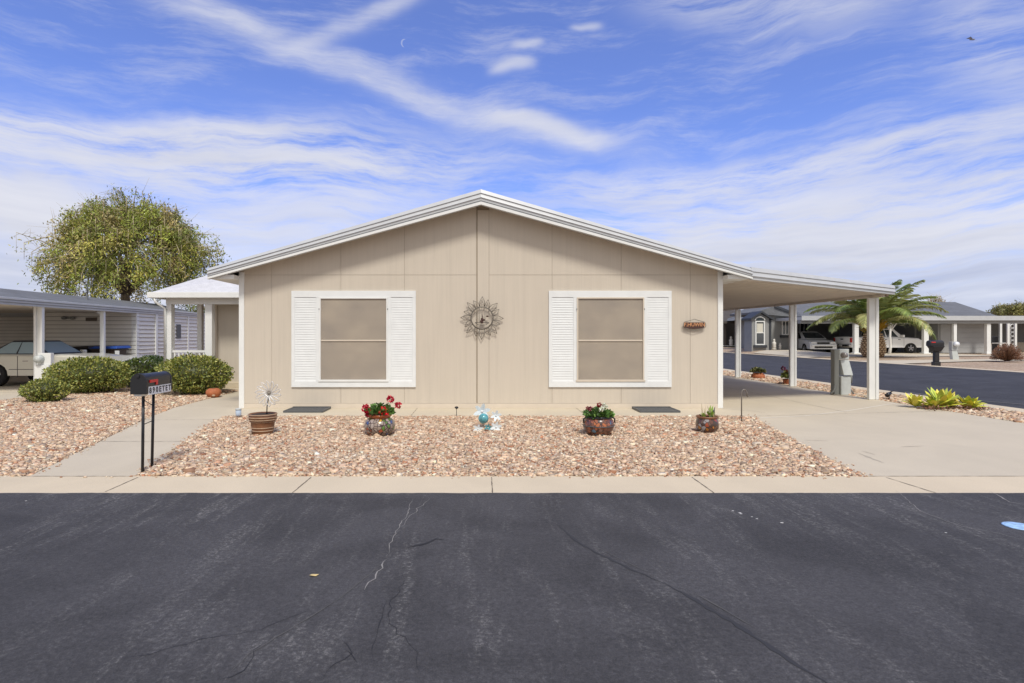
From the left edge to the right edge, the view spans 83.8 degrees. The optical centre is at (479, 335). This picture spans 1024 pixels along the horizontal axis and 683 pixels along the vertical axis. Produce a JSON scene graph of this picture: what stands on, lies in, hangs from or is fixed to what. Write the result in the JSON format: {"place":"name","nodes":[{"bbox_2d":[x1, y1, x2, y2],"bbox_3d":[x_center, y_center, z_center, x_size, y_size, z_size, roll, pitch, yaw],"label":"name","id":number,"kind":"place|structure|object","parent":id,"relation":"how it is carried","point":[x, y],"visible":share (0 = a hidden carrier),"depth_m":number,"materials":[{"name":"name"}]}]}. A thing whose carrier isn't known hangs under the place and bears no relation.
{"place":"outdoors","nodes":[
{"label":"outdoors","id":0,"kind":"place"},
{"bbox_2d":[0,376,109,399],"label":"neighbour slab","id":1,"kind":"structure","parent":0,"point":[9,388],"depth_m":16.66,"materials":[{"name":"concrete"}]},
{"bbox_2d":[33,353,53,382],"bbox_3d":[-12.407,1.002,16.140,0.486,1.037,0.280,0,0,0],"label":"utility meter","id":2,"kind":"object","parent":1,"relation":"on","point":[43,360],"visible":0.72,"depth_m":16.10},
{"bbox_2d":[0,340,144,385],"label":"parked car","id":3,"kind":"object","parent":1,"relation":"on","point":[16,358],"visible":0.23,"depth_m":17.08,"materials":[{"name":"beige metal"}]},
{"bbox_2d":[71,346,93,352],"bbox_3d":[-13.904,0.920,19.990,0.896,1.160,0.846,0,0,0],"label":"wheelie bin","id":4,"kind":"object","parent":1,"relation":"on","point":[79,348],"visible":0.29,"depth_m":19.62,"materials":[{"name":"black"}]},
{"bbox_2d":[0,282,204,364],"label":"neighbour house","id":5,"kind":"structure","parent":1,"relation":"on","point":[39,318],"depth_m":20.89,"materials":[{"name":"white"}]},
{"bbox_2d":[89,346,130,354],"bbox_3d":[-12.914,0.920,19.990,1.036,1.160,0.846,0,0,0],"label":"wheelie bin","id":6,"kind":"object","parent":1,"relation":"on","point":[121,350],"visible":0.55,"depth_m":19.63,"materials":[{"name":"blue plastic"}]},
{"bbox_2d":[142,354,163,366],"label":"clipped bush","id":7,"kind":"object","parent":1,"relation":"on","point":[155,358],"visible":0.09,"depth_m":19.72,"materials":[{"name":"green plant"}]},
{"bbox_2d":[31,391,249,475],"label":"walkway","id":8,"kind":"structure","parent":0,"point":[118,454],"depth_m":8.03,"materials":[{"name":"concrete"}]},
{"bbox_2d":[206,388,221,397],"bbox_3d":[-6.520,1.391,13.950,0.360,0.238,0.360,0,0,0],"label":"clay bowl","id":9,"kind":"object","parent":8,"relation":"on","point":[213,392],"visible":1,"depth_m":13.83,"materials":[{"name":"ceramic"}]},
{"bbox_2d":[228,408,747,416],"bbox_3d":[0.155,1.528,11.260,9.810,0.063,1.200,0,0,0],"label":"house apron","id":10,"kind":"object","parent":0,"point":[353,412],"visible":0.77,"depth_m":11.18,"materials":[{"name":"concrete"}]},
{"bbox_2d":[283,406,330,412],"bbox_3d":[-3.460,1.474,11.445,0.780,0.048,0.610,0,0,0],"label":"foundation vent","id":11,"kind":"object","parent":10,"relation":"on","point":[307,409],"visible":1,"depth_m":11.37,"materials":[{"name":"grey metal"}]},
{"bbox_2d":[632,406,680,412],"bbox_3d":[3.525,1.474,11.445,0.790,0.048,0.610,0,0,0],"label":"foundation vent","id":12,"kind":"object","parent":10,"relation":"on","point":[655,409],"visible":1,"depth_m":11.37,"materials":[{"name":"grey metal"}]},
{"bbox_2d":[135,414,860,476],"bbox_3d":[0.154,1.511,8.377,9.799,0.150,4.638,0,0,0],"label":"gravel bed","id":13,"kind":"object","parent":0,"point":[455,445],"visible":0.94,"depth_m":7.44,"materials":[{"name":"beige gravel"}]},
{"bbox_2d":[130,371,171,471],"bbox_3d":[-3.689,0.978,6.405,0.184,1.145,0.530,0,0,0],"label":"mailbox","id":14,"kind":"object","parent":13,"relation":"on","point":[143,385],"visible":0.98,"depth_m":6.29,"materials":[{"name":"black metal"}]},
{"bbox_2d":[130,373,147,393],"bbox_3d":[-3.690,0.518,6.163,0.178,0.226,0.045,0,0,0],"label":"door","id":15,"kind":"structure","parent":14,"relation":"in","point":[138,382],"depth_m":6.16,"materials":[{"name":"black paint"}]},
{"bbox_2d":[235,408,241,416],"bbox_3d":[-4.428,1.433,10.450,0.116,0.215,0.113,0,0,0],"label":"solar light","id":16,"kind":"object","parent":13,"relation":"on","point":[238,412],"visible":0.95,"depth_m":10.40,"materials":[{"name":"white plastic"}]},
{"bbox_2d":[248,412,277,434],"bbox_3d":[-3.330,1.347,8.740,0.434,0.325,0.434,0,0,0],"label":"flower pot","id":17,"kind":"object","parent":13,"relation":"on","point":[262,422],"visible":0.99,"depth_m":8.60,"materials":[{"name":"brown ceramic"}]},
{"bbox_2d":[255,380,280,413],"bbox_3d":[-3.230,0.944,8.716,0.409,0.533,0.064,0,0,0],"label":"wire flower","id":18,"kind":"object","parent":17,"relation":"on","point":[268,393],"visible":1,"depth_m":8.70,"materials":[{"name":"white metal"}]},
{"bbox_2d":[364,414,394,435],"bbox_3d":[-1.520,1.346,8.640,0.470,0.328,0.470,0,0,0],"label":"flower pot","id":19,"kind":"object","parent":13,"relation":"on","point":[382,425],"visible":0.8,"depth_m":8.47,"materials":[{"name":"multicoloured ceramic"}]},
{"bbox_2d":[361,395,401,417],"bbox_3d":[-1.511,1.070,8.636,0.513,0.346,0.497,0,0,42],"label":"geranium","id":20,"kind":"object","parent":19,"relation":"in","point":[376,408],"visible":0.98,"depth_m":8.56,"materials":[{"name":"green plant"}]},
{"bbox_2d":[19,413,872,478],"bbox_3d":[-2.814,1.492,8.460,16.136,0.020,5.073,0,0,0],"label":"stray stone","id":21,"kind":"object","parent":13,"relation":"on","point":[418,475],"visible":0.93,"depth_m":6.09,"materials":[{"name":"beige stone"}]},
{"bbox_2d":[473,425,482,431],"bbox_3d":[-0.032,1.468,8.983,0.161,0.165,0.046,0,0,0],"label":"flower stake","id":22,"kind":"object","parent":13,"relation":"on","point":[478,427],"visible":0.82,"depth_m":8.97,"materials":[{"name":"white metal"}]},
{"bbox_2d":[473,403,490,414],"bbox_3d":[0.033,1.325,9.372,0.286,0.451,0.068,0,0,0],"label":"flower stake","id":23,"kind":"object","parent":13,"relation":"on","point":[482,409],"visible":0.82,"depth_m":9.36,"materials":[{"name":"white metal"}]},
{"bbox_2d":[478,413,488,427],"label":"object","id":24,"kind":"object","parent":13,"relation":"on","point":[483,418],"visible":0.97,"depth_m":9.20,"materials":[{"name":"teal glass"}]},
{"bbox_2d":[490,410,501,420],"bbox_3d":[0.261,1.376,9.281,0.186,0.348,0.050,0,0,0],"label":"flower stake","id":25,"kind":"object","parent":13,"relation":"on","point":[495,415],"visible":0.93,"depth_m":9.27,"materials":[{"name":"white metal"}]},
{"bbox_2d":[491,421,501,429],"bbox_3d":[0.253,1.446,8.981,0.186,0.208,0.050,0,0,0],"label":"flower stake","id":26,"kind":"object","parent":13,"relation":"on","point":[496,426],"visible":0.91,"depth_m":8.97,"materials":[{"name":"white metal"}]},
{"bbox_2d":[582,416,615,435],"bbox_3d":[1.800,1.360,8.660,0.494,0.300,0.488,0,0,0],"label":"flower pot","id":27,"kind":"object","parent":13,"relation":"on","point":[597,425],"visible":0.84,"depth_m":8.48,"materials":[{"name":"brown ceramic"}]},
{"bbox_2d":[582,402,614,418],"bbox_3d":[1.798,1.125,8.665,0.503,0.255,0.498,0,0,0],"label":"pansy plant","id":28,"kind":"object","parent":27,"relation":"in","point":[598,411],"visible":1,"depth_m":8.58,"materials":[{"name":"green plant"}]},
{"bbox_2d":[695,414,718,432],"bbox_3d":[3.530,1.374,8.860,0.344,0.272,0.344,0,0,0],"label":"flower pot","id":29,"kind":"object","parent":13,"relation":"on","point":[707,424],"visible":0.83,"depth_m":8.73,"materials":[{"name":"multicoloured ceramic"}]},
{"bbox_2d":[699,404,715,416],"bbox_3d":[3.550,1.175,8.864,0.287,0.251,0.305,0,0,0],"label":"sprouting bulb","id":30,"kind":"object","parent":29,"relation":"in","point":[712,412],"visible":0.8,"depth_m":8.86,"materials":[{"name":"green plant"}]},
{"bbox_2d":[741,389,748,420],"bbox_3d":[4.615,1.243,9.980,0.185,0.634,0.020,0,0,0],"label":"shepherd hook","id":31,"kind":"object","parent":13,"relation":"on","point":[741,401],"visible":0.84,"depth_m":9.97,"materials":[{"name":"brown metal"}]},
{"bbox_2d":[0,491,1023,682],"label":"road","id":32,"kind":"structure","parent":0,"point":[511,588],"depth_m":3.37,"materials":[{"name":"grey asphalt"}]},
{"bbox_2d":[1001,522,1023,529],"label":"utility cover","id":33,"kind":"object","parent":32,"relation":"on","point":[1016,525],"visible":1,"depth_m":4.47,"materials":[{"name":"blue paint"}]},
{"bbox_2d":[0,0,1023,313],"label":"sky","id":34,"kind":"structure","parent":0,"point":[874,141],"materials":[{"name":"blue"}]},
{"bbox_2d":[772,339,775,349],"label":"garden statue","id":35,"kind":"object","parent":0,"point":[773,345],"visible":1,"depth_m":42.30,"materials":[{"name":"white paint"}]},
{"bbox_2d":[720,375,1023,475],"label":"driveway","id":36,"kind":"structure","parent":0,"point":[868,437],"depth_m":8.95,"materials":[{"name":"concrete"}]},
{"bbox_2d":[830,349,853,394],"bbox_3d":[9.247,0.921,14.600,0.644,1.176,0.280,0,0,0],"label":"electric pedestal","id":37,"kind":"object","parent":36,"relation":"on","point":[840,365],"visible":1,"depth_m":14.57,"materials":[{"name":"grey metal"}]},
{"bbox_2d":[723,352,1023,408],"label":"side street","id":38,"kind":"structure","parent":0,"point":[1001,388],"depth_m":19.39,"materials":[{"name":"grey asphalt"}]},
{"bbox_2d":[723,370,1023,422],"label":"gravel strip","id":39,"kind":"object","parent":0,"point":[1007,415],"visible":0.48,"depth_m":13.42,"materials":[{"name":"gravel"}]},
{"bbox_2d":[751,372,764,378],"bbox_3d":[9.812,1.403,20.118,0.460,0.213,0.460,0,0,0],"label":"planter","id":40,"kind":"object","parent":39,"relation":"on","point":[757,375],"visible":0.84,"depth_m":19.95,"materials":[{"name":"ceramic"}]},
{"bbox_2d":[749,366,766,372],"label":"potted plant","id":41,"kind":"object","parent":40,"relation":"in","point":[757,369],"visible":1,"depth_m":20.02,"materials":[{"name":"green plant"}]},
{"bbox_2d":[783,379,788,383],"bbox_3d":[9.526,1.419,17.629,0.320,0.183,0.320,0,0,0],"label":"planter","id":42,"kind":"object","parent":39,"relation":"on","point":[785,381],"visible":0.56,"depth_m":17.54,"materials":[{"name":"ceramic"}]},
{"bbox_2d":[780,366,788,378],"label":"potted plant","id":43,"kind":"object","parent":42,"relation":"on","point":[785,374],"visible":0.56,"depth_m":17.59,"materials":[{"name":"green plant"}]},
{"bbox_2d":[885,391,892,398],"bbox_3d":[9.615,1.411,13.403,0.188,0.257,0.091,0,0,-18],"label":"spot light","id":44,"kind":"object","parent":39,"relation":"on","point":[888,394],"visible":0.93,"depth_m":13.38,"materials":[{"name":"black metal"}]},
{"bbox_2d":[903,387,988,407],"bbox_3d":[9.592,1.270,11.799,1.435,0.420,0.880,0,0,0],"label":"agave clump","id":45,"kind":"object","parent":39,"relation":"on","point":[943,398],"visible":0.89,"depth_m":11.69,"materials":[{"name":"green plant"}]},
{"bbox_2d":[916,403,993,410],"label":"leaf litter","id":46,"kind":"object","parent":39,"relation":"on","point":[946,407],"visible":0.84,"depth_m":11.47,"materials":[{"name":"brown plant"}]},
{"bbox_2d":[723,347,1023,370],"bbox_3d":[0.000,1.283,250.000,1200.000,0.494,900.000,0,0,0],"label":"ground","id":47,"kind":"structure","parent":0,"point":[1017,365],"depth_m":28.61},
{"bbox_2d":[8,179,229,311],"bbox_3d":[-21.300,-3.627,33.770,10.063,10.682,10.104,0,0,37],"label":"shade tree","id":48,"kind":"object","parent":47,"relation":"on","point":[124,227],"visible":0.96,"depth_m":32.01,"materials":[{"name":"green plant"}]},
{"bbox_2d":[0,476,1023,492],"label":"kerb","id":49,"kind":"structure","parent":47,"relation":"on","point":[519,484],"depth_m":5.76,"materials":[{"name":"concrete"}]},
{"bbox_2d":[147,189,895,407],"bbox_3d":[0.225,-0.733,18.256,18.450,4.466,13.607,0,0,0],"label":"mobile home","id":50,"kind":"object","parent":47,"relation":"on","point":[592,314],"visible":0.95,"depth_m":11.86,"materials":[{"name":"beige"}]},
{"bbox_2d":[318,297,388,381],"bbox_3d":[-2.625,0.073,11.830,1.457,1.750,0.050,0,0,0],"label":"window","id":51,"kind":"structure","parent":50,"relation":"in","point":[353,331],"depth_m":11.84,"materials":[{"name":"beige glass"}]},
{"bbox_2d":[460,296,503,339],"bbox_3d":[0.041,-0.373,11.771,0.895,0.896,0.077,0,0,0],"label":"sun ornament","id":52,"kind":"object","parent":50,"relation":"attached to","point":[482,319],"visible":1,"depth_m":11.79,"materials":[{"name":"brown metal"}]},
{"bbox_2d":[576,297,644,381],"bbox_3d":[2.708,0.073,11.830,1.436,1.750,0.050,0,0,0],"label":"window","id":53,"kind":"structure","parent":50,"relation":"in","point":[610,330],"depth_m":11.84,"materials":[{"name":"beige glass"}]},
{"bbox_2d":[683,319,705,330],"bbox_3d":[4.441,-0.228,11.807,0.480,0.252,0.026,0,0,0],"label":"name plate","id":54,"kind":"object","parent":50,"relation":"attached to","point":[694,325],"visible":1,"depth_m":11.80,"materials":[{"name":"brown wood"}]},
{"bbox_2d":[723,310,734,347],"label":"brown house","id":55,"kind":"structure","parent":47,"relation":"on","point":[728,329],"depth_m":57.00,"materials":[{"name":"brown"}]},
{"bbox_2d":[729,336,732,345],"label":"garden statue","id":56,"kind":"object","parent":47,"relation":"on","point":[730,341],"visible":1,"depth_m":53.88,"materials":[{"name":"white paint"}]},
{"bbox_2d":[723,369,1023,411],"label":"side kerb","id":57,"kind":"structure","parent":47,"relation":"on","point":[989,405],"depth_m":15.01,"materials":[{"name":"concrete"}]},
{"bbox_2d":[724,352,1023,372],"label":"kerb","id":58,"kind":"structure","parent":47,"relation":"on","point":[904,364],"depth_m":24.73,"materials":[{"name":"concrete"}]},
{"bbox_2d":[804,279,947,357],"bbox_3d":[23.734,-0.948,34.173,7.213,4.588,7.386,0,0,0],"label":"palm tree","id":59,"kind":"object","parent":47,"relation":"on","point":[895,308],"visible":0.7,"depth_m":33.19,"materials":[{"name":"green plant"}]},
{"bbox_2d":[884,310,922,353],"bbox_3d":[28.367,-0.476,39.209,3.111,3.883,2.733,0,0,0],"label":"young tree","id":60,"kind":"object","parent":47,"relation":"on","point":[890,327],"visible":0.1,"depth_m":39.09,"materials":[{"name":"white plant"}]},
{"bbox_2d":[926,340,944,365],"bbox_3d":[19.747,0.768,24.734,0.600,1.150,0.350,0,0,0],"label":"post mailbox","id":61,"kind":"object","parent":47,"relation":"on","point":[936,347],"visible":0.89,"depth_m":24.64,"materials":[{"name":"black paint"}]},
{"bbox_2d":[926,292,952,301],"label":"bare tree","id":62,"kind":"object","parent":47,"relation":"on","point":[939,299],"visible":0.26,"depth_m":59.83,"materials":[{"name":"brown plant"}]},
{"bbox_2d":[949,342,959,358],"bbox_3d":[25.220,0.800,30.239,0.428,1.000,0.360,0,0,0],"label":"meter","id":63,"kind":"object","parent":47,"relation":"on","point":[953,350],"visible":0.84,"depth_m":30.22,"materials":[{"name":"white metal"}]},
{"bbox_2d":[991,337,1002,349],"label":"barbecue grill","id":64,"kind":"object","parent":47,"relation":"on","point":[994,339],"visible":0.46,"depth_m":42.30,"materials":[{"name":"black paint"}]},
{"bbox_2d":[991,343,1009,352],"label":"patio table","id":65,"kind":"object","parent":47,"relation":"on","point":[998,344],"visible":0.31,"depth_m":41.31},
{"bbox_2d":[986,297,1023,315],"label":"garden tree","id":66,"kind":"object","parent":47,"relation":"on","point":[1015,309],"visible":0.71,"depth_m":73.97,"materials":[{"name":"green plant"}]},
{"bbox_2d":[989,343,1023,360],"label":"dry bush","id":67,"kind":"object","parent":47,"relation":"on","point":[1006,353],"visible":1,"depth_m":27.79,"materials":[{"name":"brown plant"}]},
{"bbox_2d":[1010,324,1013,344],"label":"scroll screen","id":68,"kind":"object","parent":47,"relation":"on","point":[1010,334],"visible":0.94,"depth_m":44.88,"materials":[{"name":"white metal"}]},
{"bbox_2d":[754,350,994,356],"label":"driveway","id":69,"kind":"structure","parent":0,"point":[813,353],"depth_m":37.80,"materials":[{"name":"concrete"}]},
{"bbox_2d":[798,332,836,352],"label":"parked car","id":70,"kind":"object","parent":69,"relation":"on","point":[809,341],"visible":0.8,"depth_m":42.07,"materials":[{"name":"silver metal"}]},
{"bbox_2d":[833,329,921,352],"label":"pickup truck","id":71,"kind":"object","parent":69,"relation":"on","point":[908,345],"visible":0.59,"depth_m":41.11,"materials":[{"name":"white metal"}]},
{"bbox_2d":[727,302,1023,353],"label":"grey house","id":72,"kind":"structure","parent":0,"point":[968,328],"depth_m":41.97,"materials":[{"name":"white metal"}]},
{"bbox_2d":[753,316,766,347],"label":"window","id":73,"kind":"structure","parent":72,"relation":"in","point":[759,321],"depth_m":41.97,"materials":[{"name":"white glass"}]},
{"bbox_2d":[780,321,788,337],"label":"window","id":74,"kind":"structure","parent":72,"relation":"in","point":[785,324],"depth_m":43.14,"materials":[{"name":"grey glass"}]},
{"bbox_2d":[800,324,807,331],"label":"window","id":75,"kind":"structure","parent":72,"relation":"in","point":[803,327],"depth_m":51.96,"materials":[{"name":"black glass"}]},
{"bbox_2d":[940,324,950,352],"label":"side door","id":76,"kind":"structure","parent":72,"relation":"in","point":[945,329],"depth_m":40.95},
{"bbox_2d":[957,324,983,352],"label":"garage door","id":77,"kind":"structure","parent":72,"relation":"in","point":[970,337],"depth_m":40.94,"materials":[{"name":"white metal"}]},
{"bbox_2d":[879,359,1015,363],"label":"path","id":78,"kind":"structure","parent":0,"point":[920,361],"depth_m":28.94,"materials":[{"name":"concrete"}]},
{"bbox_2d":[991,323,1023,351],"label":"patio house","id":79,"kind":"structure","parent":0,"point":[1001,331],"depth_m":49.00,"materials":[{"name":"white metal"}]},
{"label":"side soil","id":80,"kind":"structure","parent":0,"visible":0},
{"bbox_2d":[0,386,238,476],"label":"side gravel","id":81,"kind":"structure","parent":80,"relation":"on","point":[35,437],"depth_m":9.88,"materials":[{"name":"beige gravel"}]},
{"bbox_2d":[17,377,73,401],"bbox_3d":[-9.960,1.237,13.048,1.133,0.611,0.969,0,0,0],"label":"bush","id":82,"kind":"object","parent":81,"relation":"on","point":[44,389],"visible":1,"depth_m":12.87,"materials":[{"name":"green plant"}]},
{"bbox_2d":[41,355,133,392],"bbox_3d":[-10.344,1.024,15.103,2.252,1.039,1.714,0,0,0],"label":"clipped bush","id":83,"kind":"object","parent":81,"relation":"on","point":[95,373],"visible":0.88,"depth_m":14.72,"materials":[{"name":"green plant"}]},
{"bbox_2d":[113,356,159,386],"bbox_3d":[-10.055,1.056,16.697,1.267,0.968,1.342,0,0,0],"label":"clipped bush","id":84,"kind":"object","parent":81,"relation":"on","point":[138,365],"visible":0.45,"depth_m":16.49,"materials":[{"name":"green plant"}]},
{"bbox_2d":[154,351,234,393],"bbox_3d":[-7.427,0.968,14.756,2.079,1.154,1.648,0,0,0],"label":"clipped bush","id":85,"kind":"object","parent":81,"relation":"on","point":[190,373],"visible":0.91,"depth_m":14.39,"materials":[{"name":"green plant"}]}
]}

